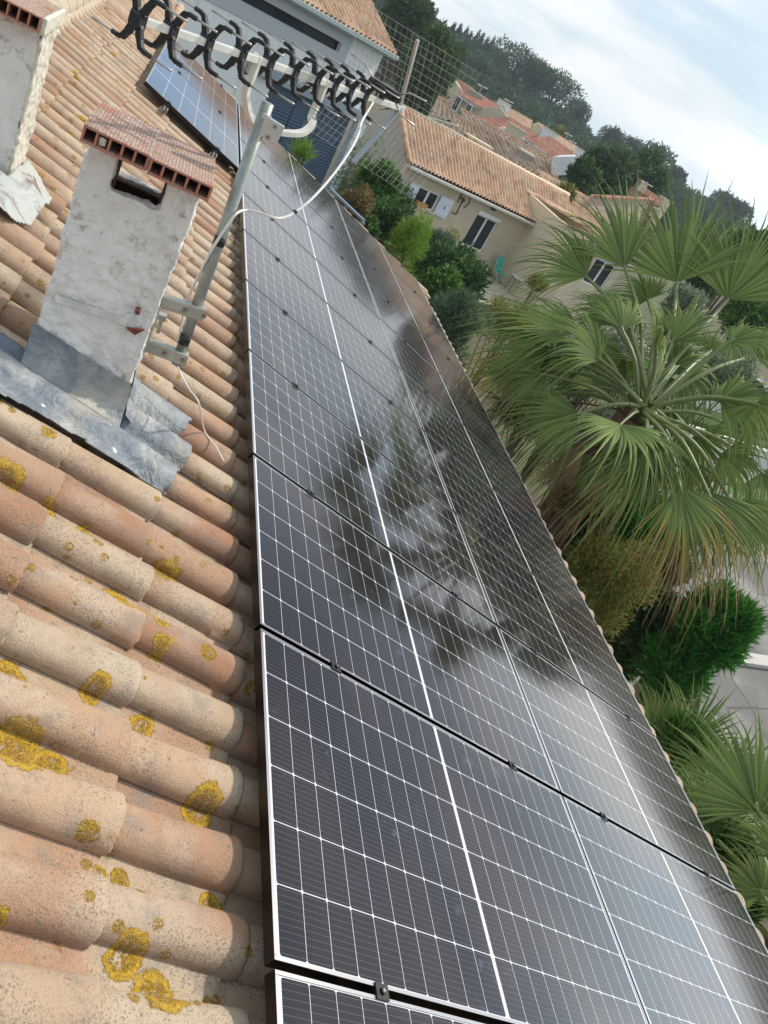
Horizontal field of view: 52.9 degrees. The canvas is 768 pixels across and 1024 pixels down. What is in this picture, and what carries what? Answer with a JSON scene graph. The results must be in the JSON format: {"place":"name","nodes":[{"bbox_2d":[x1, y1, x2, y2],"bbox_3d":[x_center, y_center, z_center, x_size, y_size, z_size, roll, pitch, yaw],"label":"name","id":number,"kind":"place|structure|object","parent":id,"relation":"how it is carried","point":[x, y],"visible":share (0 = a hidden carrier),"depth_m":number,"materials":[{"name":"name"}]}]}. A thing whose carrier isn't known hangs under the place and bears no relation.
{"place":"outdoors","nodes":[
{"label":"outdoors","id":0,"kind":"place"},
{"bbox_2d":[175,0,398,196],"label":"garage building","id":1,"kind":"structure","parent":0,"point":[323,28],"depth_m":26.57,"materials":[{"name":"grey"}]},
{"bbox_2d":[242,0,338,50],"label":"strip window","id":2,"kind":"structure","parent":1,"relation":"in","point":[262,5],"depth_m":25.60,"materials":[{"name":"black"}]},
{"bbox_2d":[359,94,767,935],"bbox_3d":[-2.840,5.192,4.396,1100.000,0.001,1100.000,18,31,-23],"label":"ground","id":3,"kind":"structure","parent":0,"point":[713,326],"depth_m":29.29,"materials":[{"name":"plant"}]},
{"bbox_2d":[287,136,318,165],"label":"shrub","id":4,"kind":"object","parent":3,"relation":"on","point":[301,149],"visible":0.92,"depth_m":11.31,"materials":[{"name":"green plant"}]},
{"bbox_2d":[338,182,375,220],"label":"shrub","id":5,"kind":"object","parent":3,"relation":"on","point":[361,200],"visible":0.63,"depth_m":17.48,"materials":[{"name":"brown plant"}]},
{"bbox_2d":[327,131,388,202],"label":"shrub","id":6,"kind":"object","parent":3,"relation":"on","point":[344,184],"visible":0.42,"depth_m":22.68,"materials":[{"name":"green plant"}]},
{"bbox_2d":[358,213,382,239],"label":"shrub","id":7,"kind":"object","parent":3,"relation":"on","point":[371,225],"visible":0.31,"depth_m":15.34,"materials":[{"name":"green plant"}]},
{"bbox_2d":[353,156,405,202],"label":"shrub","id":8,"kind":"object","parent":3,"relation":"on","point":[381,187],"visible":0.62,"depth_m":21.73,"materials":[{"name":"green plant"}]},
{"bbox_2d":[0,0,764,1023],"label":"tiled house","id":9,"kind":"structure","parent":3,"relation":"on","point":[130,872],"depth_m":2.18,"materials":[{"name":"ceramic"}]},
{"bbox_2d":[0,0,65,225],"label":"chimney","id":10,"kind":"object","parent":9,"relation":"on","point":[29,30],"visible":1,"depth_m":3.31,"materials":[{"name":"concrete"}]},
{"bbox_2d":[0,101,214,495],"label":"chimney","id":11,"kind":"object","parent":9,"relation":"on","point":[72,370],"visible":0.9,"depth_m":2.67,"materials":[{"name":"grey concrete"}]},
{"bbox_2d":[54,0,478,366],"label":"television antenna","id":12,"kind":"object","parent":11,"relation":"attached to","point":[266,125],"visible":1,"depth_m":2.71,"materials":[{"name":"black"}]},
{"bbox_2d":[175,101,374,366],"bbox_3d":[-0.379,-1.078,3.100,0.234,1.159,0.887,36,29,7],"label":"antenna cable","id":13,"kind":"object","parent":12,"relation":"attached to","point":[235,214],"visible":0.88,"depth_m":2.78,"materials":[{"name":"white plastic"}]},
{"bbox_2d":[207,149,216,158],"bbox_3d":[-1.902,-4.339,8.489,0.130,0.130,3.690,36,23,-31],"label":"mounting rail","id":14,"kind":"object","parent":9,"relation":"attached to","point":[212,152],"visible":0.15,"depth_m":7.09,"materials":[{"name":"silver metal"}]},
{"bbox_2d":[143,54,238,170],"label":"solar panel","id":15,"kind":"object","parent":14,"relation":"attached to","point":[189,104],"visible":0.96,"depth_m":7.47,"materials":[{"name":"blue"}]},
{"bbox_2d":[159,41,237,128],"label":"solar panel","id":16,"kind":"object","parent":14,"relation":"on","point":[213,92],"visible":0.84,"depth_m":9.00,"materials":[{"name":"grey"}]},
{"bbox_3d":[-0.846,-1.594,5.616,0.130,0.130,11.820,36,23,-31],"label":"mounting rail","id":17,"kind":"object","parent":9,"relation":"attached to","visible":0},
{"bbox_2d":[239,163,380,318],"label":"solar panel","id":18,"kind":"object","parent":17,"relation":"on","point":[295,227],"visible":0.87,"depth_m":7.56,"materials":[{"name":"grey"}]},
{"bbox_2d":[242,280,453,510],"bbox_3d":[-0.238,-0.756,5.112,1.755,0.073,1.067,36,23,-31],"label":"solar panel","id":19,"kind":"object","parent":17,"relation":"on","point":[283,344],"visible":0.96,"depth_m":5.00,"materials":[{"name":"grey"}]},
{"bbox_2d":[248,455,559,792],"bbox_3d":[0.092,0.510,3.449,1.755,0.073,1.067,36,23,-31],"label":"solar panel","id":20,"kind":"object","parent":17,"relation":"on","point":[352,601],"visible":0.98,"depth_m":3.29,"materials":[{"name":"grey"}]},
{"bbox_2d":[253,628,647,1023],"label":"solar panel","id":21,"kind":"object","parent":17,"relation":"on","point":[409,857],"visible":1,"depth_m":2.41,"materials":[{"name":"grey"}]},
{"bbox_3d":[-0.128,-1.065,6.162,0.130,0.130,11.820,36,23,-31],"label":"mounting rail","id":22,"kind":"object","parent":9,"relation":"attached to","visible":0},
{"bbox_2d":[237,103,343,221],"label":"solar panel","id":23,"kind":"object","parent":22,"relation":"on","point":[281,153],"visible":0.62,"depth_m":10.06,"materials":[{"name":"grey"}]},
{"bbox_2d":[238,119,353,247],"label":"solar panel","id":24,"kind":"object","parent":22,"relation":"on","point":[296,184],"visible":0.69,"depth_m":9.23,"materials":[{"name":"grey"}]},
{"bbox_2d":[238,138,365,279],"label":"solar panel","id":25,"kind":"object","parent":22,"relation":"on","point":[292,200],"visible":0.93,"depth_m":8.40,"materials":[{"name":"grey"}]},
{"bbox_2d":[240,193,398,366],"bbox_3d":[-0.569,-2.023,6.774,1.755,0.073,1.067,36,23,-31],"label":"solar panel","id":26,"kind":"object","parent":22,"relation":"on","point":[298,260],"visible":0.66,"depth_m":6.69,"materials":[{"name":"grey"}]},
{"bbox_2d":[241,229,421,428],"bbox_3d":[-0.404,-1.390,5.943,1.755,0.073,1.067,36,23,-31],"label":"solar panel","id":27,"kind":"object","parent":22,"relation":"on","point":[273,279],"visible":0.96,"depth_m":5.85,"materials":[{"name":"grey"}]},
{"bbox_2d":[244,350,495,624],"bbox_3d":[-0.073,-0.123,4.280,1.755,0.073,1.067,36,23,-31],"label":"solar panel","id":28,"kind":"object","parent":22,"relation":"on","point":[299,438],"visible":0.98,"depth_m":4.15,"materials":[{"name":"grey"}]},
{"bbox_2d":[264,969,483,1023],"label":"solar panel","id":29,"kind":"object","parent":22,"relation":"on","point":[290,998],"visible":1,"depth_m":1.78,"materials":[{"name":"grey"}]},
{"bbox_3d":[0.366,-0.700,6.538,0.130,0.130,11.820,36,23,-31],"label":"mounting rail","id":30,"kind":"object","parent":9,"relation":"attached to","visible":0},
{"bbox_2d":[336,201,430,306],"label":"solar panel","id":31,"kind":"object","parent":30,"relation":"on","point":[381,252],"visible":0.92,"depth_m":10.98,"materials":[{"name":"grey"}]},
{"bbox_2d":[345,224,447,338],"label":"solar panel","id":32,"kind":"object","parent":30,"relation":"attached to","point":[367,253],"visible":0.89,"depth_m":10.13,"materials":[{"name":"grey"}]},
{"bbox_2d":[355,250,466,375],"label":"solar panel","id":33,"kind":"object","parent":30,"relation":"on","point":[402,305],"visible":0.86,"depth_m":9.30,"materials":[{"name":"grey"}]},
{"bbox_2d":[367,282,489,419],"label":"solar panel","id":34,"kind":"object","parent":30,"relation":"on","point":[399,324],"visible":0.93,"depth_m":8.46,"materials":[{"name":"grey"}]},
{"bbox_2d":[382,321,517,473],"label":"solar panel","id":35,"kind":"object","parent":30,"relation":"attached to","point":[420,371],"visible":0.94,"depth_m":7.63,"materials":[{"name":"grey"}]},
{"bbox_2d":[400,369,552,540],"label":"solar panel","id":36,"kind":"object","parent":30,"relation":"attached to","point":[444,428],"visible":0.9,"depth_m":6.79,"materials":[{"name":"grey"}]},
{"bbox_2d":[424,432,596,624],"bbox_3d":[0.973,0.137,6.033,1.755,0.073,1.067,36,23,-31],"label":"solar panel","id":37,"kind":"object","parent":30,"relation":"on","point":[479,505],"visible":0.91,"depth_m":5.95,"materials":[{"name":"grey"}]},
{"bbox_2d":[455,514,654,736],"bbox_3d":[1.138,0.771,5.202,1.755,0.073,1.067,36,23,-31],"label":"solar panel","id":38,"kind":"object","parent":30,"relation":"attached to","point":[547,623],"visible":0.91,"depth_m":5.10,"materials":[{"name":"grey"}]},
{"bbox_2d":[498,628,735,890],"bbox_3d":[1.303,1.404,4.370,1.755,0.073,1.067,36,23,-31],"label":"solar panel","id":39,"kind":"object","parent":30,"relation":"attached to","point":[612,764],"visible":0.94,"depth_m":4.25,"materials":[{"name":"grey"}]},
{"bbox_2d":[562,796,767,1023],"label":"solar panel","id":40,"kind":"object","parent":30,"relation":"attached to","point":[692,947],"visible":0.95,"depth_m":3.45,"materials":[{"name":"grey"}]},
{"bbox_2d":[369,193,413,253],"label":"shrub","id":41,"kind":"object","parent":3,"relation":"on","point":[387,211],"visible":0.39,"depth_m":19.34,"materials":[{"name":"green plant"}]},
{"bbox_2d":[379,182,417,244],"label":"shrub","id":42,"kind":"object","parent":3,"relation":"on","point":[409,201],"visible":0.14,"depth_m":24.82,"materials":[{"name":"green plant"}]},
{"bbox_2d":[368,0,437,109],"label":"pine tree","id":43,"kind":"object","parent":3,"relation":"on","point":[416,17],"visible":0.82,"depth_m":62.53,"materials":[{"name":"green plant"}]},
{"bbox_2d":[383,208,436,277],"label":"shrub","id":44,"kind":"object","parent":3,"relation":"on","point":[414,236],"visible":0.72,"depth_m":16.39,"materials":[{"name":"green plant"}]},
{"bbox_2d":[391,18,467,115],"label":"pine tree","id":45,"kind":"object","parent":3,"relation":"on","point":[442,41],"visible":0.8,"depth_m":52.61,"materials":[{"name":"green plant"}]},
{"bbox_2d":[416,261,464,315],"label":"shrub","id":46,"kind":"object","parent":3,"relation":"on","point":[439,279],"visible":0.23,"depth_m":15.94,"materials":[{"name":"green plant"}]},
{"bbox_2d":[426,226,454,253],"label":"shrub","id":47,"kind":"object","parent":3,"relation":"on","point":[439,235],"visible":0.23,"depth_m":22.24,"materials":[{"name":"green plant"}]},
{"bbox_2d":[416,238,493,336],"bbox_3d":[1.173,-4.901,19.637,2.077,4.260,2.037,18,31,-23],"label":"shrub","id":48,"kind":"object","parent":3,"relation":"on","point":[472,271],"visible":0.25,"depth_m":18.60,"materials":[{"name":"green plant"}]},
{"bbox_2d":[321,104,605,276],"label":"beige house","id":49,"kind":"structure","parent":3,"relation":"on","point":[491,221],"depth_m":34.56,"materials":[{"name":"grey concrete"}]},
{"bbox_2d":[414,187,439,214],"bbox_3d":[1.788,-13.339,33.022,1.390,0.843,0.210,4,39,-41],"label":"window","id":50,"kind":"structure","parent":49,"relation":"in","point":[424,195],"depth_m":33.07,"materials":[{"name":"glass"}]},
{"bbox_2d":[462,214,497,254],"bbox_3d":[4.396,-12.843,35.677,1.587,1.591,0.210,4,39,-41],"label":"sliding window","id":51,"kind":"structure","parent":49,"relation":"in","point":[482,227],"depth_m":35.72,"materials":[{"name":"glass"}]},
{"bbox_2d":[430,285,497,368],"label":"shrub","id":52,"kind":"object","parent":3,"relation":"on","point":[450,307],"visible":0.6,"depth_m":12.80,"materials":[{"name":"green plant"}]},
{"bbox_2d":[466,290,537,386],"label":"shrub","id":53,"kind":"object","parent":3,"relation":"on","point":[499,321],"visible":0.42,"depth_m":16.63,"materials":[{"name":"green plant"}]},
{"bbox_2d":[493,272,551,354],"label":"shrub","id":54,"kind":"object","parent":3,"relation":"on","point":[538,289],"visible":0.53,"depth_m":25.41,"materials":[{"name":"green plant"}]},
{"bbox_2d":[505,377,572,463],"bbox_3d":[1.578,-0.299,12.507,0.964,4.562,1.040,18,31,-23],"label":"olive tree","id":55,"kind":"object","parent":3,"relation":"on","point":[513,443],"visible":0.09,"depth_m":11.78,"materials":[{"name":"green plant"}]},
{"bbox_2d":[506,335,590,458],"bbox_3d":[2.590,-1.390,15.161,1.538,4.599,1.393,18,31,-23],"label":"shrub","id":56,"kind":"object","parent":3,"relation":"on","point":[549,360],"visible":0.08,"depth_m":14.23,"materials":[{"name":"green plant"}]},
{"bbox_2d":[497,189,634,337],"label":"village house","id":57,"kind":"structure","parent":3,"relation":"on","point":[539,204],"depth_m":35.68,"materials":[{"name":"grey"}]},
{"bbox_2d":[582,258,615,287],"bbox_3d":[9.622,-10.708,34.678,1.300,1.200,0.070,10,35,-34],"label":"window","id":58,"kind":"structure","parent":57,"relation":"in","point":[600,276],"depth_m":34.69,"materials":[{"name":"glass"}]},
{"bbox_2d":[558,180,578,201],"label":"shrub","id":59,"kind":"object","parent":3,"relation":"on","point":[567,187],"visible":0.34,"depth_m":41.92,"materials":[{"name":"green plant"}]},
{"bbox_2d":[548,483,591,535],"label":"shrub","id":60,"kind":"object","parent":3,"relation":"on","point":[563,494],"visible":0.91,"depth_m":8.47,"materials":[{"name":"green plant"}]},
{"bbox_2d":[534,398,615,511],"bbox_3d":[2.526,0.023,12.861,1.065,4.622,1.127,42,30,18],"label":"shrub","id":61,"kind":"object","parent":3,"relation":"on","point":[604,415],"visible":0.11,"depth_m":12.06,"materials":[{"name":"green plant"}]},
{"bbox_2d":[564,154,603,194],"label":"tree","id":62,"kind":"object","parent":3,"relation":"on","point":[578,172],"visible":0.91,"depth_m":54.70,"materials":[{"name":"green plant"}]},
{"bbox_2d":[520,323,652,483],"bbox_3d":[2.736,-1.015,13.653,1.639,5.612,1.647,18,31,-23],"label":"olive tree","id":63,"kind":"object","parent":3,"relation":"on","point":[611,335],"visible":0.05,"depth_m":12.57,"materials":[{"name":"green plant"}]},
{"bbox_2d":[560,501,623,567],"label":"shrub","id":64,"kind":"object","parent":3,"relation":"on","point":[578,534],"visible":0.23,"depth_m":10.01,"materials":[{"name":"green plant"}]},
{"bbox_2d":[440,166,767,646],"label":"fan palm","id":65,"kind":"object","parent":3,"relation":"on","point":[619,446],"visible":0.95,"depth_m":8.54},
{"bbox_2d":[568,139,642,195],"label":"tree","id":66,"kind":"object","parent":3,"relation":"on","point":[611,160],"visible":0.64,"depth_m":56.86,"materials":[{"name":"green plant"}]},
{"bbox_2d":[561,527,669,641],"bbox_3d":[1.968,1.888,9.731,1.348,4.305,1.188,18,31,-23],"label":"shrub","id":67,"kind":"object","parent":3,"relation":"on","point":[589,579],"visible":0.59,"depth_m":8.89,"materials":[{"name":"green plant"}]},
{"bbox_2d":[585,186,672,248],"bbox_3d":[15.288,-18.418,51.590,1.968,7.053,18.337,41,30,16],"label":"gabled house","id":68,"kind":"structure","parent":3,"relation":"on","point":[597,201],"depth_m":48.32,"materials":[{"name":"orange tile"}]},
{"bbox_2d":[582,490,684,602],"bbox_3d":[2.979,1.323,11.643,1.374,4.262,1.197,-7,47,-49],"label":"shrub","id":69,"kind":"object","parent":3,"relation":"on","point":[631,525],"visible":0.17,"depth_m":10.68,"materials":[{"name":"green plant"}]},
{"bbox_2d":[600,579,681,683],"bbox_3d":[3.615,2.225,12.147,1.358,3.024,1.267,18,31,-23],"label":"shrub","id":70,"kind":"object","parent":3,"relation":"on","point":[624,645],"visible":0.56,"depth_m":11.58,"materials":[{"name":"green plant"}]},
{"bbox_2d":[622,145,671,195],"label":"tree","id":71,"kind":"object","parent":3,"relation":"on","point":[653,174],"visible":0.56,"depth_m":72.47,"materials":[{"name":"green plant"}]},
{"bbox_2d":[617,547,693,623],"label":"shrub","id":72,"kind":"object","parent":3,"relation":"on","point":[667,576],"visible":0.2,"depth_m":11.95,"materials":[{"name":"green plant"}]},
{"bbox_2d":[615,281,709,399],"bbox_3d":[9.812,-5.753,28.059,1.878,5.508,1.900,18,31,-23],"label":"tree","id":73,"kind":"object","parent":3,"relation":"on","point":[687,294],"visible":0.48,"depth_m":26.85,"materials":[{"name":"green plant"}]},
{"bbox_2d":[598,427,767,624],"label":"fan palm","id":74,"kind":"object","parent":3,"relation":"on","point":[756,546],"visible":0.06,"depth_m":12.25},
{"bbox_2d":[647,700,722,791],"bbox_3d":[2.502,3.435,8.661,1.128,3.510,1.108,18,31,-23],"label":"shrub","id":75,"kind":"object","parent":3,"relation":"on","point":[680,717],"visible":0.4,"depth_m":8.02,"materials":[{"name":"green plant"}]},
{"bbox_2d":[628,671,754,794],"bbox_3d":[2.607,3.284,8.835,1.606,3.664,1.194,36,29,7],"label":"fan palm","id":76,"kind":"object","parent":3,"relation":"on","point":[653,707],"visible":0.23,"depth_m":8.43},
{"bbox_2d":[622,349,762,500],"bbox_3d":[5.790,-1.149,16.481,1.566,5.946,1.307,18,31,-23],"label":"shrub","id":77,"kind":"object","parent":3,"relation":"on","point":[730,371],"visible":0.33,"depth_m":15.19,"materials":[{"name":"green plant"}]},
{"bbox_2d":[626,575,767,709],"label":"shrub","id":78,"kind":"object","parent":3,"relation":"on","point":[696,652],"visible":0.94,"depth_m":10.81,"materials":[{"name":"green plant"}]},
{"bbox_2d":[657,694,767,949],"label":"fan palm","id":79,"kind":"object","parent":3,"relation":"on","point":[738,782],"visible":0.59,"depth_m":5.87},
{"bbox_2d":[702,806,767,930],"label":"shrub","id":80,"kind":"object","parent":3,"relation":"on","point":[725,841],"visible":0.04,"depth_m":6.65,"materials":[{"name":"green plant"}]},
{"bbox_2d":[371,60,767,334],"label":"hill","id":81,"kind":"structure","parent":0,"point":[377,76],"depth_m":114.23,"materials":[{"name":"plant"}]},
{"bbox_2d":[443,79,474,100],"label":"village house","id":82,"kind":"structure","parent":81,"relation":"on","point":[459,83],"depth_m":88.23,"materials":[{"name":"paint"}]},
{"bbox_2d":[428,95,492,150],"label":"village house","id":83,"kind":"structure","parent":81,"relation":"on","point":[466,130],"depth_m":41.62,"materials":[{"name":"brown tile"}]},
{"bbox_2d":[450,88,506,116],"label":"village house","id":84,"kind":"structure","parent":81,"relation":"on","point":[493,110],"depth_m":80.75,"materials":[{"name":"red tile"}]},
{"bbox_2d":[480,117,536,139],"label":"village house","id":85,"kind":"structure","parent":81,"relation":"on","point":[513,127],"depth_m":72.38,"materials":[{"name":"orange tile"}]},
{"bbox_2d":[459,107,559,180],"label":"village house","id":86,"kind":"structure","parent":81,"relation":"on","point":[507,146],"depth_m":46.08,"materials":[{"name":"brown tile"}]},
{"bbox_2d":[485,34,549,96],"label":"umbrella pine","id":87,"kind":"object","parent":81,"relation":"on","point":[508,47],"visible":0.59,"depth_m":172.71,"materials":[{"name":"green plant"}]},
{"bbox_2d":[497,98,541,135],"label":"village house","id":88,"kind":"structure","parent":81,"relation":"on","point":[522,119],"depth_m":86.42,"materials":[{"name":"grey"}]},
{"bbox_2d":[513,53,554,103],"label":"umbrella pine","id":89,"kind":"object","parent":81,"relation":"on","point":[534,64],"visible":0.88,"depth_m":169.91,"materials":[{"name":"green plant"}]},
{"bbox_2d":[520,136,575,174],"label":"village house","id":90,"kind":"structure","parent":81,"relation":"on","point":[562,156],"depth_m":65.08,"materials":[{"name":"red tile"}]},
{"bbox_2d":[529,63,587,112],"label":"umbrella pine","id":91,"kind":"object","parent":81,"relation":"on","point":[563,89],"visible":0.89,"depth_m":170.03,"materials":[{"name":"green plant"}]},
{"bbox_2d":[532,122,584,158],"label":"village house","id":92,"kind":"structure","parent":81,"relation":"on","point":[545,131],"depth_m":88.82,"materials":[{"name":"grey"}]},
{"bbox_2d":[372,0,767,291],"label":"hillside wood","id":93,"kind":"object","parent":81,"relation":"on","point":[535,108],"visible":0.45,"depth_m":148.10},
{"bbox_2d":[562,97,592,126],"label":"tree","id":94,"kind":"object","parent":81,"relation":"on","point":[582,111],"visible":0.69,"depth_m":187.77,"materials":[{"name":"green plant"}]},
{"bbox_2d":[595,124,626,145],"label":"tree","id":95,"kind":"object","parent":81,"relation":"on","point":[614,136],"visible":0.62,"depth_m":187.92,"materials":[{"name":"green plant"}]},
{"bbox_2d":[619,134,645,152],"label":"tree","id":96,"kind":"object","parent":81,"relation":"on","point":[634,144],"visible":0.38,"depth_m":185.00,"materials":[{"name":"plant"}]},
{"bbox_2d":[633,177,659,216],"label":"village house","id":97,"kind":"structure","parent":81,"relation":"on","point":[649,193],"depth_m":57.93,"materials":[{"name":"paint"}]},
{"bbox_2d":[637,138,678,175],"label":"umbrella pine","id":98,"kind":"object","parent":81,"relation":"on","point":[671,161],"visible":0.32,"depth_m":162.67,"materials":[{"name":"green plant"}]},
{"bbox_2d":[707,187,739,215],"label":"tree","id":99,"kind":"object","parent":81,"relation":"on","point":[720,193],"visible":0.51,"depth_m":185.46,"materials":[{"name":"green plant"}]},
{"bbox_2d":[725,198,754,224],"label":"tree","id":100,"kind":"object","parent":81,"relation":"on","point":[745,209],"visible":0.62,"depth_m":184.91,"materials":[{"name":"green plant"}]},
{"bbox_2d":[479,274,665,363],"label":"patio","id":101,"kind":"structure","parent":0,"point":[495,286],"depth_m":35.82,"materials":[{"name":"concrete"}]},
{"bbox_2d":[431,0,767,229],"label":"sky","id":102,"kind":"structure","parent":0,"point":[691,76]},
{"bbox_2d":[609,352,767,820],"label":"driveway","id":103,"kind":"structure","parent":0,"point":[749,685],"depth_m":17.04,"materials":[{"name":"concrete"}]},
{"bbox_2d":[646,243,734,356],"bbox_3d":[13.089,-8.864,34.581,2.523,6.971,2.741,18,31,-23],"label":"tree","id":104,"kind":"object","parent":103,"relation":"on","point":[698,282],"visible":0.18,"depth_m":33.27,"materials":[{"name":"green plant"}]},
{"bbox_2d":[653,420,767,470],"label":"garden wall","id":105,"kind":"structure","parent":103,"relation":"on","point":[763,462],"depth_m":33.73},
{"bbox_2d":[654,296,767,429],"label":"shrub","id":106,"kind":"object","parent":103,"relation":"on","point":[731,312],"visible":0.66,"depth_m":24.27,"materials":[{"name":"green plant"}]},
{"bbox_2d":[665,222,767,367],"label":"tree","id":107,"kind":"object","parent":103,"relation":"on","point":[740,235],"visible":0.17,"depth_m":37.32,"materials":[{"name":"green plant"}]},
{"bbox_2d":[732,652,767,668],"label":"kerb","id":108,"kind":"structure","parent":103,"relation":"on","point":[759,661],"depth_m":18.03,"materials":[{"name":"concrete"}]},
{"bbox_2d":[661,405,766,447],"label":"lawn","id":109,"kind":"structure","parent":0,"point":[714,414],"depth_m":37.98,"materials":[{"name":"green plant"}]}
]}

